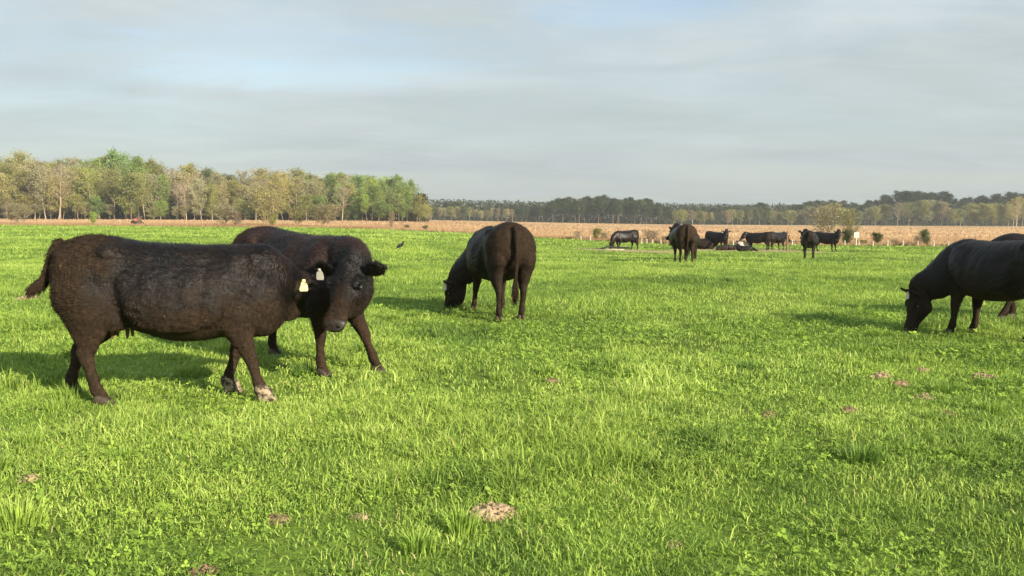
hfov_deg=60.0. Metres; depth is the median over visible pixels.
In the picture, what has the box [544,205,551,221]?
pine tree
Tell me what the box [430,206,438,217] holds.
broadleaf tree
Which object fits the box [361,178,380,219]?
broadleaf tree
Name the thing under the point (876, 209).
broadleaf tree
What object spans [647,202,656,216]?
pine tree
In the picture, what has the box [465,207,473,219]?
broadleaf tree
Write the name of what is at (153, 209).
understory tree
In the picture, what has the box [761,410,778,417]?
dirt mound
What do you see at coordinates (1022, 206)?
broadleaf tree
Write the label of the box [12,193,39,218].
understory tree
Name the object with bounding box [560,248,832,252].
bare earth
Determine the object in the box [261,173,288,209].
budding tree
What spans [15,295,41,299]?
dirt mound
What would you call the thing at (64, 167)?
budding tree
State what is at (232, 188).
broadleaf tree
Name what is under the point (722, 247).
calf
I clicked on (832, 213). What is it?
tree
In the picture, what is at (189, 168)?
broadleaf tree
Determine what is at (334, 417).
clover
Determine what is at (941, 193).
pine tree
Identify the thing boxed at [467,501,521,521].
dirt mound
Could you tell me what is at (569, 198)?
pine tree
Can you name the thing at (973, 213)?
broadleaf tree
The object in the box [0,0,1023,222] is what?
sky
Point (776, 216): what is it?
broadleaf tree
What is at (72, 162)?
budding tree
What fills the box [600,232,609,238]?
shrub
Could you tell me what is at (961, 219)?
broadleaf tree
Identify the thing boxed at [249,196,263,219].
understory tree
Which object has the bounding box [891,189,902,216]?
pine tree
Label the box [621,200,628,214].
pine tree
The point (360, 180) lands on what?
broadleaf tree
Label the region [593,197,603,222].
pine tree
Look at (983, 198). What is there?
pine tree
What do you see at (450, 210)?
broadleaf tree
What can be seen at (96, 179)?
broadleaf tree
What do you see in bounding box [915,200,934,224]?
broadleaf tree
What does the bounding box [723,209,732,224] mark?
broadleaf tree
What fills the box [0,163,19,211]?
broadleaf tree
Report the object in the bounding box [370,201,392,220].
understory tree
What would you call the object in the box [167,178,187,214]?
broadleaf tree
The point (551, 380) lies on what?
dirt mound
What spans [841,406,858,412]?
dirt mound
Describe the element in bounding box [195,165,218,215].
broadleaf tree
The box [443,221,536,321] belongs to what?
cow
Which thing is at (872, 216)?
broadleaf tree
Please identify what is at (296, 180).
broadleaf tree
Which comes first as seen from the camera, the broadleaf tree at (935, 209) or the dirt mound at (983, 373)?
the dirt mound at (983, 373)
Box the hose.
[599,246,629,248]
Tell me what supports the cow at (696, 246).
on the ground at (300, 551)
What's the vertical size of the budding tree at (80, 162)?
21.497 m
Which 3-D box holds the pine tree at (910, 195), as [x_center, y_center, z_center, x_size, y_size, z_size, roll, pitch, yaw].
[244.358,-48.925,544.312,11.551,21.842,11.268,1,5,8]
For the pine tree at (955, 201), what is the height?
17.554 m
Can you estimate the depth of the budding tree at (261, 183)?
296.75 m
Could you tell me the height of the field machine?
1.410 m
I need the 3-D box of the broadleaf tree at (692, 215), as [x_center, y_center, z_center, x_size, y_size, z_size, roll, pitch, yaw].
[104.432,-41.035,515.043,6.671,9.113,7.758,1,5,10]
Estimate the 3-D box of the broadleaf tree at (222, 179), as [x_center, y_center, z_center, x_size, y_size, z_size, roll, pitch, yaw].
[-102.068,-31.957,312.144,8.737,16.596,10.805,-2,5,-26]
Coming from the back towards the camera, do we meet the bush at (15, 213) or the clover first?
the bush at (15, 213)
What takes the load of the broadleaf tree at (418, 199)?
on the dry field
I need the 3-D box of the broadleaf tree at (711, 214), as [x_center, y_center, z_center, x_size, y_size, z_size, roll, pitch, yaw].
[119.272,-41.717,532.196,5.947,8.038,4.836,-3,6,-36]
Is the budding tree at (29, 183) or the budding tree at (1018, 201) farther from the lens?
the budding tree at (1018, 201)
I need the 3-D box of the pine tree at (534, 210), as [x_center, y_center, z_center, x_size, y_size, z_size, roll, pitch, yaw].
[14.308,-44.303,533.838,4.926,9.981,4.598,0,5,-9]
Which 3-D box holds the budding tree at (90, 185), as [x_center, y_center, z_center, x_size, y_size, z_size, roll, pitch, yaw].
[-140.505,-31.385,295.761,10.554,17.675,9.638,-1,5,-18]
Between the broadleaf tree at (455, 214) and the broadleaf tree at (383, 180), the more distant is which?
the broadleaf tree at (455, 214)
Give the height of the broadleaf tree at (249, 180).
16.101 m
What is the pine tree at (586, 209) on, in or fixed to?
on the dry field
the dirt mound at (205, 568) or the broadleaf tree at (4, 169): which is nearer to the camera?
the dirt mound at (205, 568)
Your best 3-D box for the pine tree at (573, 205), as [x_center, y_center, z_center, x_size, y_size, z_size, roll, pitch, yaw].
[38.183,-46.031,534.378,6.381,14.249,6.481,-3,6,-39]
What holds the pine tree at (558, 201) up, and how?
on the dry field
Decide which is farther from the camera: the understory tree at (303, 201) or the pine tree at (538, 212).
the pine tree at (538, 212)
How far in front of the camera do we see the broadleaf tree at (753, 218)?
539.55 m
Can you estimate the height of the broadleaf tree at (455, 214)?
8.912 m
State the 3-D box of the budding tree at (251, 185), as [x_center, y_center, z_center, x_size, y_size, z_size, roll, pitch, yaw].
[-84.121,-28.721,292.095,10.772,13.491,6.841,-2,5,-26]
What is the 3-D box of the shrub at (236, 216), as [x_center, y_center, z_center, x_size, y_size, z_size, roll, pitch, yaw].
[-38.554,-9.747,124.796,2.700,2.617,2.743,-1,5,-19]
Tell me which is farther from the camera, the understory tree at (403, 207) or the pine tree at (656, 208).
the pine tree at (656, 208)
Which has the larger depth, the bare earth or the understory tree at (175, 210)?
the understory tree at (175, 210)
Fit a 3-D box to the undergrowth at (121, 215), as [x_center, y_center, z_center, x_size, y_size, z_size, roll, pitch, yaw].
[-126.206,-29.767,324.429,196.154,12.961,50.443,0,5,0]
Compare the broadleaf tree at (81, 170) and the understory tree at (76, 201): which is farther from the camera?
the broadleaf tree at (81, 170)
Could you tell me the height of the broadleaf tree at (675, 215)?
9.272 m
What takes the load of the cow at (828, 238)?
on the ground at (300, 551)
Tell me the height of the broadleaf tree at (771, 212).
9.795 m
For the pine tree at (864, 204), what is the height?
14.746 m
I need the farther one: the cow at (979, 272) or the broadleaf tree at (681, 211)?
the broadleaf tree at (681, 211)
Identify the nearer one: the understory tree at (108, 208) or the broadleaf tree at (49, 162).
the understory tree at (108, 208)
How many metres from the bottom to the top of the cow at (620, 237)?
1.331 m
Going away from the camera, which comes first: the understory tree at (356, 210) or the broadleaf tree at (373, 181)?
the understory tree at (356, 210)
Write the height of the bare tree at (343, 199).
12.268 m
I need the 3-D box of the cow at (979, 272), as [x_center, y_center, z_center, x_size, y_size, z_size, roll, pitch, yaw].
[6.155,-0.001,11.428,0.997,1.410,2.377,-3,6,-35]
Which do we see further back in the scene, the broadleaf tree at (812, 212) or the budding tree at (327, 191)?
the broadleaf tree at (812, 212)
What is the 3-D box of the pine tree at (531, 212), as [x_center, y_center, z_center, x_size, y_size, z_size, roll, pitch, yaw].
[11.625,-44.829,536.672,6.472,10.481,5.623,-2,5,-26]
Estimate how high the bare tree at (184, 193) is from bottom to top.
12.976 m
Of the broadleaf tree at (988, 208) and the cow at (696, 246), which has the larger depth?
the broadleaf tree at (988, 208)
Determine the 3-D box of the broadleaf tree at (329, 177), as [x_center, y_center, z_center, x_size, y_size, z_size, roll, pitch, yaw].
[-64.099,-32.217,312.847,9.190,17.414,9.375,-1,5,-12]
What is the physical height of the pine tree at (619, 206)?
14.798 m
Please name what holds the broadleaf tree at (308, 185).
on the dry field
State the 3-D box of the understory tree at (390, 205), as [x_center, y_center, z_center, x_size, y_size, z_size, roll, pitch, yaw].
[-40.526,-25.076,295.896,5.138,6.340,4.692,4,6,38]
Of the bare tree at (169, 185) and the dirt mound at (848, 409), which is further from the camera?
the bare tree at (169, 185)
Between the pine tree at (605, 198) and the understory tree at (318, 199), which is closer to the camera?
the understory tree at (318, 199)
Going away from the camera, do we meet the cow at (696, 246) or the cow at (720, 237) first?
the cow at (696, 246)
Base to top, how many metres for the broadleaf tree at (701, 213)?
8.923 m
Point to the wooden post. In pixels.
(786, 240)
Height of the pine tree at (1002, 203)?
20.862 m
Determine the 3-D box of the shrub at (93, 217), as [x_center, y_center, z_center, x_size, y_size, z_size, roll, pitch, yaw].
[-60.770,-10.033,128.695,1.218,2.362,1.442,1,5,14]
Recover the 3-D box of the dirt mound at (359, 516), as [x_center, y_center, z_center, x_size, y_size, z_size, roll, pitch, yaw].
[-0.761,1.144,4.426,0.108,0.040,0.100,0,5,0]
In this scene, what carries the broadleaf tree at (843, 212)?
on the dry field
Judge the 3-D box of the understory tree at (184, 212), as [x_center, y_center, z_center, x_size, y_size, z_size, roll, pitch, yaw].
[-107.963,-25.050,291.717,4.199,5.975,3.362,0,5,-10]
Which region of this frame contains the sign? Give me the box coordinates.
[854,232,858,244]
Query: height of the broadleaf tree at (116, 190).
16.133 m
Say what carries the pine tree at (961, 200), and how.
on the dry field
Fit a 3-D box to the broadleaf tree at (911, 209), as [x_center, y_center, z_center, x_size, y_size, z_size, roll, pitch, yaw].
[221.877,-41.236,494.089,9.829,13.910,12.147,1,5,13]
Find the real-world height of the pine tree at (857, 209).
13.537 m
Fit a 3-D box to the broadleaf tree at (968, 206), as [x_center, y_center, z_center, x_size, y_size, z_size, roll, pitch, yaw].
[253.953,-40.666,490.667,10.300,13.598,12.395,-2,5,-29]
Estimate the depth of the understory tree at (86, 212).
293.75 m
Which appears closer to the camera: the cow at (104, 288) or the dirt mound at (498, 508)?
the dirt mound at (498, 508)
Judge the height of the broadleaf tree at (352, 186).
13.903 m
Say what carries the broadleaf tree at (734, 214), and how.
on the dry field
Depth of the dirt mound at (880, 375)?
8.52 m
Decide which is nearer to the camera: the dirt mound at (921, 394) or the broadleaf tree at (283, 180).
the dirt mound at (921, 394)
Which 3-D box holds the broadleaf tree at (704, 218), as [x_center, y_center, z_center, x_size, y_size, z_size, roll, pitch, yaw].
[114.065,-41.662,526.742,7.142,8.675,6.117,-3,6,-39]
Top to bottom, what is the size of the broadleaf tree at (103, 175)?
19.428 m
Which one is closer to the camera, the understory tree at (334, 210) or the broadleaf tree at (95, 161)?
the understory tree at (334, 210)
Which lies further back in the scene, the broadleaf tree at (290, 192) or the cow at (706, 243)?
the broadleaf tree at (290, 192)
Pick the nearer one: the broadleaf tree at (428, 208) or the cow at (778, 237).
the cow at (778, 237)
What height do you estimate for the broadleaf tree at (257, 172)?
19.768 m
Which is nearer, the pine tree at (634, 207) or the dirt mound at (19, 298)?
the dirt mound at (19, 298)
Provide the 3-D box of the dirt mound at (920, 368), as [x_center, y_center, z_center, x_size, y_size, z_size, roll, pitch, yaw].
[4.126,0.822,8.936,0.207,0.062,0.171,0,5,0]
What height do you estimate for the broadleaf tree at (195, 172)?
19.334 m
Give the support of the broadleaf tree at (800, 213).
on the dry field
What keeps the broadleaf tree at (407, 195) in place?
on the dry field
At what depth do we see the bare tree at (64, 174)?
290.47 m
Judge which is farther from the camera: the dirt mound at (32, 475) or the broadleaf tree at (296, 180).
the broadleaf tree at (296, 180)
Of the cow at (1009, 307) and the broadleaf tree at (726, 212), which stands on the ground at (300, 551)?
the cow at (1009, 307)
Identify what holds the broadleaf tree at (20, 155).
on the dry field
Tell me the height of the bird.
0.428 m
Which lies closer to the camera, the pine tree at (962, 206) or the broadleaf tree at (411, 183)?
the broadleaf tree at (411, 183)
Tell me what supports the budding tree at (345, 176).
on the dry field
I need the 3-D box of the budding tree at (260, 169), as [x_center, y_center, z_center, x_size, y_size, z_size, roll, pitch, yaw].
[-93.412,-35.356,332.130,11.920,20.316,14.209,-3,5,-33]
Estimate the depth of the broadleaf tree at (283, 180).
296.63 m
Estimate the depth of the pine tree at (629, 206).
535.17 m
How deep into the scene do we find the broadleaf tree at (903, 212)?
505.56 m
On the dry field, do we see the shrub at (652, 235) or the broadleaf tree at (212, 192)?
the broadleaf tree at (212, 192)
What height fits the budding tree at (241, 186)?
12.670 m
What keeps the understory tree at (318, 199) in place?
on the dry field
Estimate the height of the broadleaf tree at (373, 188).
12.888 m
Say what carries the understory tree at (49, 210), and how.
on the dry field
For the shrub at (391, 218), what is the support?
on the dry field
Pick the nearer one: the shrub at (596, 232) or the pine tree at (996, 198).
the shrub at (596, 232)
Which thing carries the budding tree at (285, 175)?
on the dry field
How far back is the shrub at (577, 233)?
88.04 m
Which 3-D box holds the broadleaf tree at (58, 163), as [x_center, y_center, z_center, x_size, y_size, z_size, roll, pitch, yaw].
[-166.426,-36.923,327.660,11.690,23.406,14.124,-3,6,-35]
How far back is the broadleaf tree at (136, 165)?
305.40 m
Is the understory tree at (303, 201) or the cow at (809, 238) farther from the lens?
the understory tree at (303, 201)
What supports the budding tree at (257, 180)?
on the dry field
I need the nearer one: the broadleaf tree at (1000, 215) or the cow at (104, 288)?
the cow at (104, 288)
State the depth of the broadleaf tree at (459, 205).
550.88 m
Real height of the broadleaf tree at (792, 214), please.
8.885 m
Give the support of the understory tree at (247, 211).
on the dry field
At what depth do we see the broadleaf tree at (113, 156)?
321.87 m
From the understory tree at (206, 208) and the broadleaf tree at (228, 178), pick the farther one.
the broadleaf tree at (228, 178)
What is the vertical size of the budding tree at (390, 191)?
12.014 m
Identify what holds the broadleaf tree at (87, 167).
on the dry field
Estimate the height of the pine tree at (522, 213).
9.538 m
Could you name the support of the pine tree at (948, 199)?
on the dry field
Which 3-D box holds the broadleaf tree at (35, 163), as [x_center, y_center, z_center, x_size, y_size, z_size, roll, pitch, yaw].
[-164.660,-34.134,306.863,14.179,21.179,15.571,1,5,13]
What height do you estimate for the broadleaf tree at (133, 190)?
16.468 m
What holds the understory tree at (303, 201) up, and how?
on the dry field
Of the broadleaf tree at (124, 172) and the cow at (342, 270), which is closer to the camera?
the cow at (342, 270)
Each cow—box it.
[22,233,311,405]
[232,225,389,377]
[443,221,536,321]
[609,230,638,249]
[665,223,696,262]
[684,233,700,259]
[697,238,717,248]
[705,229,730,244]
[739,232,771,249]
[766,231,790,249]
[798,229,818,257]
[815,229,843,251]
[900,239,1023,342]
[991,233,1023,318]
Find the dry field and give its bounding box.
[0,219,1023,245]
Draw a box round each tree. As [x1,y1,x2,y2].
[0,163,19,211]
[0,172,8,204]
[0,173,18,212]
[0,196,13,218]
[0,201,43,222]
[1,161,19,201]
[2,148,37,167]
[5,201,22,216]
[9,163,31,200]
[9,174,21,217]
[12,170,34,218]
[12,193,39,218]
[15,159,52,213]
[18,174,47,218]
[26,164,50,218]
[28,199,46,218]
[41,200,56,215]
[44,173,74,218]
[45,161,56,181]
[45,168,63,205]
[47,157,71,184]
[48,164,79,218]
[49,164,70,212]
[55,156,80,215]
[58,164,81,195]
[58,199,69,218]
[62,167,86,218]
[65,158,95,218]
[67,193,87,218]
[71,168,106,202]
[73,167,92,218]
[78,173,115,218]
[78,202,91,215]
[79,160,93,199]
[82,158,106,184]
[84,156,105,217]
[84,196,109,218]
[85,166,107,218]
[92,154,115,195]
[98,166,114,216]
[99,146,132,208]
[100,169,121,218]
[104,204,114,214]
[108,161,128,213]
[108,174,134,218]
[109,170,152,219]
[118,167,132,217]
[118,195,134,217]
[121,155,153,212]
[123,154,142,169]
[135,170,155,218]
[141,156,168,207]
[141,170,161,219]
[146,207,161,218]
[152,173,172,214]
[152,200,169,219]
[158,169,175,218]
[165,168,177,178]
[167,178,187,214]
[169,179,183,219]
[170,171,193,215]
[171,162,200,202]
[171,206,181,219]
[178,184,189,219]
[178,203,189,219]
[185,195,204,219]
[187,171,208,219]
[187,176,208,219]
[189,168,204,195]
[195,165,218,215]
[197,198,218,219]
[200,182,221,219]
[207,174,227,217]
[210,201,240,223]
[215,175,230,202]
[215,182,229,206]
[221,173,234,206]
[222,181,240,219]
[229,175,246,199]
[231,198,245,219]
[232,183,252,219]
[235,168,249,190]
[238,175,256,209]
[238,200,252,217]
[239,180,264,218]
[244,184,291,224]
[248,167,270,185]
[249,172,263,217]
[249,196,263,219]
[251,169,267,189]
[252,181,267,208]
[255,177,271,219]
[257,174,278,197]
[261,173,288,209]
[263,196,275,216]
[267,178,290,219]
[274,199,286,219]
[275,172,293,217]
[276,169,291,191]
[282,181,297,216]
[285,179,306,217]
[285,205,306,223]
[286,166,310,204]
[287,174,306,218]
[294,192,315,219]
[296,180,319,219]
[306,195,331,220]
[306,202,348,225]
[310,173,327,193]
[312,181,326,220]
[318,173,340,202]
[322,185,332,219]
[327,170,350,207]
[328,173,354,219]
[328,203,339,220]
[331,182,349,220]
[331,186,355,219]
[339,182,358,220]
[341,208,351,220]
[347,194,362,220]
[350,173,367,199]
[355,186,369,219]
[357,194,371,220]
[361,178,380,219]
[364,175,377,191]
[366,184,381,220]
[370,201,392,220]
[376,176,391,193]
[377,181,387,197]
[378,190,386,216]
[385,172,403,213]
[385,187,396,217]
[386,203,394,215]
[387,183,407,220]
[393,192,405,214]
[396,202,410,217]
[401,189,413,216]
[403,178,420,217]
[403,186,417,207]
[412,203,426,221]
[413,194,422,217]
[422,203,431,220]
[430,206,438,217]
[440,208,447,219]
[441,202,449,211]
[446,207,456,219]
[451,206,460,219]
[454,200,464,220]
[456,205,469,218]
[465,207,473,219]
[482,209,490,218]
[501,208,509,219]
[513,207,518,221]
[518,207,525,217]
[525,206,530,220]
[528,206,533,221]
[532,206,537,215]
[536,207,543,215]
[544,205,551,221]
[546,200,559,222]
[553,199,560,213]
[559,202,565,213]
[563,196,573,217]
[567,200,572,213]
[570,200,577,220]
[574,200,585,213]
[579,199,590,222]
[587,197,592,221]
[589,198,597,222]
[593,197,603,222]
[597,194,610,220]
[604,201,609,212]
[607,200,619,223]
[612,200,623,223]
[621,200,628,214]
[626,202,636,223]
[630,201,639,223]
[635,199,644,223]
[642,204,649,223]
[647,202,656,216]
[651,204,659,222]
[657,207,662,223]
[671,210,678,220]
[677,209,687,224]
[687,210,696,224]
[695,211,706,222]
[700,212,707,224]
[707,212,713,220]
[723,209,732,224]
[729,209,737,224]
[735,210,741,224]
[738,210,745,220]
[747,210,752,224]
[748,207,763,224]
[754,207,764,224]
[762,209,768,220]
[767,210,775,222]
[774,210,780,223]
[778,211,785,220]
[782,209,795,224]
[786,211,797,224]
[795,209,805,221]
[796,204,806,221]
[802,201,810,220]
[804,207,815,224]
[805,201,845,232]
[807,207,817,220]
[817,200,828,221]
[836,206,862,242]
[839,208,846,220]
[854,204,867,218]
[854,211,863,222]
[858,203,871,217]
[864,207,876,225]
[871,199,881,211]
[871,206,883,225]
[880,194,889,204]
[881,202,892,225]
[883,196,895,223]
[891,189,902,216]
[891,202,904,225]
[897,202,910,218]
[899,190,908,222]
[900,191,917,224]
[902,202,918,225]
[906,191,926,222]
[907,202,919,225]
[915,200,929,225]
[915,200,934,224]
[920,191,940,210]
[927,199,945,225]
[933,201,952,225]
[935,191,949,203]
[940,193,955,225]
[948,198,960,211]
[949,209,959,225]
[949,209,961,225]
[955,209,967,225]
[956,199,967,222]
[956,201,966,216]
[961,203,977,225]
[963,196,974,216]
[966,205,982,225]
[969,203,995,225]
[971,195,988,224]
[973,197,982,211]
[985,194,1004,224]
[985,203,1000,225]
[992,193,1005,224]
[996,203,1008,226]
[1001,203,1015,226]
[1002,192,1017,225]
[1005,196,1023,226]
[1011,193,1023,225]
[1014,204,1023,226]
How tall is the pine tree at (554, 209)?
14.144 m
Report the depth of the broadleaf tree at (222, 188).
297.03 m
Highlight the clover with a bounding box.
[0,299,1023,575]
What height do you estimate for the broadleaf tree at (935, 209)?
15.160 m
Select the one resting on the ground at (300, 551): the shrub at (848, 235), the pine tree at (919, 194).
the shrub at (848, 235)
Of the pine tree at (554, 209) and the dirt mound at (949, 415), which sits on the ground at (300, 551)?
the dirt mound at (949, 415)
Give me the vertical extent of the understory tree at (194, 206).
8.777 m
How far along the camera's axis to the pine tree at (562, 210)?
526.18 m
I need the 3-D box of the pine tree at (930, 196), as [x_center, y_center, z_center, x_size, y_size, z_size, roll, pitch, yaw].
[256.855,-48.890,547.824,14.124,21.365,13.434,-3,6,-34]
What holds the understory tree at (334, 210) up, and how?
on the dry field
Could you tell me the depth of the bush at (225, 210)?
124.99 m
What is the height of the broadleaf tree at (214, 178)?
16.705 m
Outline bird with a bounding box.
[396,241,403,249]
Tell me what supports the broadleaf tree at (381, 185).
on the dry field
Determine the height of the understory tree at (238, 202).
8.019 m
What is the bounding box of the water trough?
[735,240,752,246]
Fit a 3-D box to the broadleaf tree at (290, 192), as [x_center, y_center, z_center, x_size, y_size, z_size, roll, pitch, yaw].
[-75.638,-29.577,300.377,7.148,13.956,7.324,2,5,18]
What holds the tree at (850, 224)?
on the dry field
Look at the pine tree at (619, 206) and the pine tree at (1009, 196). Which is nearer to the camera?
the pine tree at (619, 206)
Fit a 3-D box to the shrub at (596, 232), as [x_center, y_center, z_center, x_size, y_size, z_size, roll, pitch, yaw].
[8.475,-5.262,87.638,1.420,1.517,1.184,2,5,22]
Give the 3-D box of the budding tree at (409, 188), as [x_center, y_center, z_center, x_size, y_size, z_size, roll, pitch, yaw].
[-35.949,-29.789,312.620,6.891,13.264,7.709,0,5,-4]
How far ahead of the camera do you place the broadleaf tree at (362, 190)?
293.17 m
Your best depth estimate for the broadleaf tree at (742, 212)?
536.97 m
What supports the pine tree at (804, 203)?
on the dry field
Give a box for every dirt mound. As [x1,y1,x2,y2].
[13,473,40,482]
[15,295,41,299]
[186,564,219,575]
[265,513,292,525]
[349,512,369,520]
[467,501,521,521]
[543,377,560,382]
[667,540,682,547]
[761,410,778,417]
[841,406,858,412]
[868,372,890,378]
[888,379,909,385]
[911,392,938,400]
[912,367,929,371]
[939,410,958,417]
[971,371,994,378]
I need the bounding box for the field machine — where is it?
[131,216,143,223]
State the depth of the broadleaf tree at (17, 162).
312.60 m
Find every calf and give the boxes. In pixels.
[716,245,728,250]
[727,244,739,249]
[736,245,757,250]
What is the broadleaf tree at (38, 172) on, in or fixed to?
on the dry field
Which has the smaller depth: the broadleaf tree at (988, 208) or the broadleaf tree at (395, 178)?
the broadleaf tree at (395, 178)
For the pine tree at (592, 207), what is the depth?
538.59 m
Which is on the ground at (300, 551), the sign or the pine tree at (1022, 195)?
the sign
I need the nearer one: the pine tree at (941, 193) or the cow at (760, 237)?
the cow at (760, 237)
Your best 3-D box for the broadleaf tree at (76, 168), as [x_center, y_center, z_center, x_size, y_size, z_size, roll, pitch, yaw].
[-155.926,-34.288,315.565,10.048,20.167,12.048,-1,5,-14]
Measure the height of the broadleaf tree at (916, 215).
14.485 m
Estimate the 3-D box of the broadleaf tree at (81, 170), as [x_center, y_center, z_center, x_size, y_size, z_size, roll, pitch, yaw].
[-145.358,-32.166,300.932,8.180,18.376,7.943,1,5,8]
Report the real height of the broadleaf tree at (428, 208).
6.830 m
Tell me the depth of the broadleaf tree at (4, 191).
292.06 m
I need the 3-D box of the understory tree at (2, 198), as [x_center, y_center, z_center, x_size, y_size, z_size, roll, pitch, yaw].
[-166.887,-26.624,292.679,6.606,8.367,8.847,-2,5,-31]
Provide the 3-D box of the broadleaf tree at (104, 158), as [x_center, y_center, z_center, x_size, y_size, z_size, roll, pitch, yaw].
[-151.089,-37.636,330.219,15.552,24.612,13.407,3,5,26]
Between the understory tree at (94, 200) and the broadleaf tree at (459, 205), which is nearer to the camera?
the understory tree at (94, 200)
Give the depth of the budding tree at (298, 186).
297.76 m
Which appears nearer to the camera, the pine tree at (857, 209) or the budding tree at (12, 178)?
the budding tree at (12, 178)
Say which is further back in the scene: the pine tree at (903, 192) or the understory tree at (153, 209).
the pine tree at (903, 192)
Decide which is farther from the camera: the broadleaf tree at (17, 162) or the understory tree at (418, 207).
the broadleaf tree at (17, 162)
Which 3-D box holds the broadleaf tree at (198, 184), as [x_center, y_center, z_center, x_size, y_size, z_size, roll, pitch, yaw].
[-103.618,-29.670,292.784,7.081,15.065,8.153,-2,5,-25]
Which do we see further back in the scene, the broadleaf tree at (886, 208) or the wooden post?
the broadleaf tree at (886, 208)
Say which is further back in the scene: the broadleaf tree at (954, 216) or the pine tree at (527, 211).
the pine tree at (527, 211)
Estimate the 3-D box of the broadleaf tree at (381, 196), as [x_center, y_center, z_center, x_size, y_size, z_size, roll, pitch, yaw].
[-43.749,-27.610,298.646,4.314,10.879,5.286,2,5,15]
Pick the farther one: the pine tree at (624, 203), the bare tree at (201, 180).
the pine tree at (624, 203)
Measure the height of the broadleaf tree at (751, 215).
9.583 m
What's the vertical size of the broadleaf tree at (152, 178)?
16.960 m
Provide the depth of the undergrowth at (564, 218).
545.52 m
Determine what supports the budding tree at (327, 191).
on the dry field
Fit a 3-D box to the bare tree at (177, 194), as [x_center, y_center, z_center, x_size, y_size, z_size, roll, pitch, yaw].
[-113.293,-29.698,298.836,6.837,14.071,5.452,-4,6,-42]
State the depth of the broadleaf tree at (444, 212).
510.41 m
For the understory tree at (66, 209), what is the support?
on the dry field
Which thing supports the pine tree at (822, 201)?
on the dry field
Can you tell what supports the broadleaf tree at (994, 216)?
on the dry field
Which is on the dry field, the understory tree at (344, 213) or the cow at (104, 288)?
the understory tree at (344, 213)
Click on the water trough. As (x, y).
(742, 243)
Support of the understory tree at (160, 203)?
on the dry field
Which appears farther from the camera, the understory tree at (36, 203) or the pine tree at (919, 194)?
the pine tree at (919, 194)
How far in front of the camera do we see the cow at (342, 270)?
8.14 m
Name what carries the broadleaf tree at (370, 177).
on the dry field
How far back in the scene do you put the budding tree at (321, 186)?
297.53 m
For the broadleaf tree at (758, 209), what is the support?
on the dry field
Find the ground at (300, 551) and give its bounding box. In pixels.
[0,225,1023,575]
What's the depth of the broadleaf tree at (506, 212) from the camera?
521.52 m
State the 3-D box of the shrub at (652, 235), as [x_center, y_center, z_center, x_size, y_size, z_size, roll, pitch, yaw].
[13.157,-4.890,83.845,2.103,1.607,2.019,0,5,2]
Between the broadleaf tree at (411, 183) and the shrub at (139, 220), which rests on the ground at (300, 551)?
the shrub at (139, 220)
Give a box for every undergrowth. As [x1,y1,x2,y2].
[0,189,429,221]
[425,199,1023,225]
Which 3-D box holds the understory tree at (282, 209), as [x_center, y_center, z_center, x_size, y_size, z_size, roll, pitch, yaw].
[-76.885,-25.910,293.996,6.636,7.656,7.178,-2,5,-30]
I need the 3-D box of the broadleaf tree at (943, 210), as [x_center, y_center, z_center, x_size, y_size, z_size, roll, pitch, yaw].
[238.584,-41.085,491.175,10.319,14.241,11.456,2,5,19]
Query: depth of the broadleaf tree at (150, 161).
308.55 m
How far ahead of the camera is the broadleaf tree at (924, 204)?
504.92 m
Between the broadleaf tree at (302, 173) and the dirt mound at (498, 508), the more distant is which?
the broadleaf tree at (302, 173)
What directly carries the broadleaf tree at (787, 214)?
on the dry field
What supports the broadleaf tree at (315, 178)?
on the dry field
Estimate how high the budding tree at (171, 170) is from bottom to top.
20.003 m
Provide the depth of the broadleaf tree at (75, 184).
298.10 m
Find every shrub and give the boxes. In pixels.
[88,212,97,223]
[136,216,141,223]
[229,210,243,224]
[267,212,278,224]
[388,212,394,225]
[573,230,583,238]
[591,228,602,238]
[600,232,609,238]
[642,229,659,240]
[840,228,854,242]
[871,232,883,242]
[913,235,922,242]
[916,228,931,244]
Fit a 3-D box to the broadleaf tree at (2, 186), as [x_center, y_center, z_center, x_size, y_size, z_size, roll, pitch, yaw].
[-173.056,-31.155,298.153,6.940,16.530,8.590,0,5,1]
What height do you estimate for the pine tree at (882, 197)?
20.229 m
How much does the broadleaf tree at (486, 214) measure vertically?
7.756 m
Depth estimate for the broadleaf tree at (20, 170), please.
312.04 m
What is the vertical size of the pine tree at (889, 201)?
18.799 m
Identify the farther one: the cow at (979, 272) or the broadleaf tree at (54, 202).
the broadleaf tree at (54, 202)
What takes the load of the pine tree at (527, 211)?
on the dry field
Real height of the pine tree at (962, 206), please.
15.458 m
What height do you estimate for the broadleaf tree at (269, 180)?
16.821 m
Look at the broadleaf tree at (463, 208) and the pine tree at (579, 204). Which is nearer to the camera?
the broadleaf tree at (463, 208)
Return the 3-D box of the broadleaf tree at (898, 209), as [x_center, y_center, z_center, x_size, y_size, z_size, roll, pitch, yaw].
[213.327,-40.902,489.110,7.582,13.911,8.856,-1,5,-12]
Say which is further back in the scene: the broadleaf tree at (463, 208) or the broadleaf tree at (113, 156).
the broadleaf tree at (463, 208)
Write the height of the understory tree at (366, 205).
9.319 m
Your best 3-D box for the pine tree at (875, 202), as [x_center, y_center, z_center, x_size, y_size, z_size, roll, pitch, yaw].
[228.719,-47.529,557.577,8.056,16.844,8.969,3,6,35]
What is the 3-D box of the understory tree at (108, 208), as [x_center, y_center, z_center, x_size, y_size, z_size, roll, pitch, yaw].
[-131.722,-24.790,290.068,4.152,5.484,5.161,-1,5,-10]
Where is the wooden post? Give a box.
[786,231,787,250]

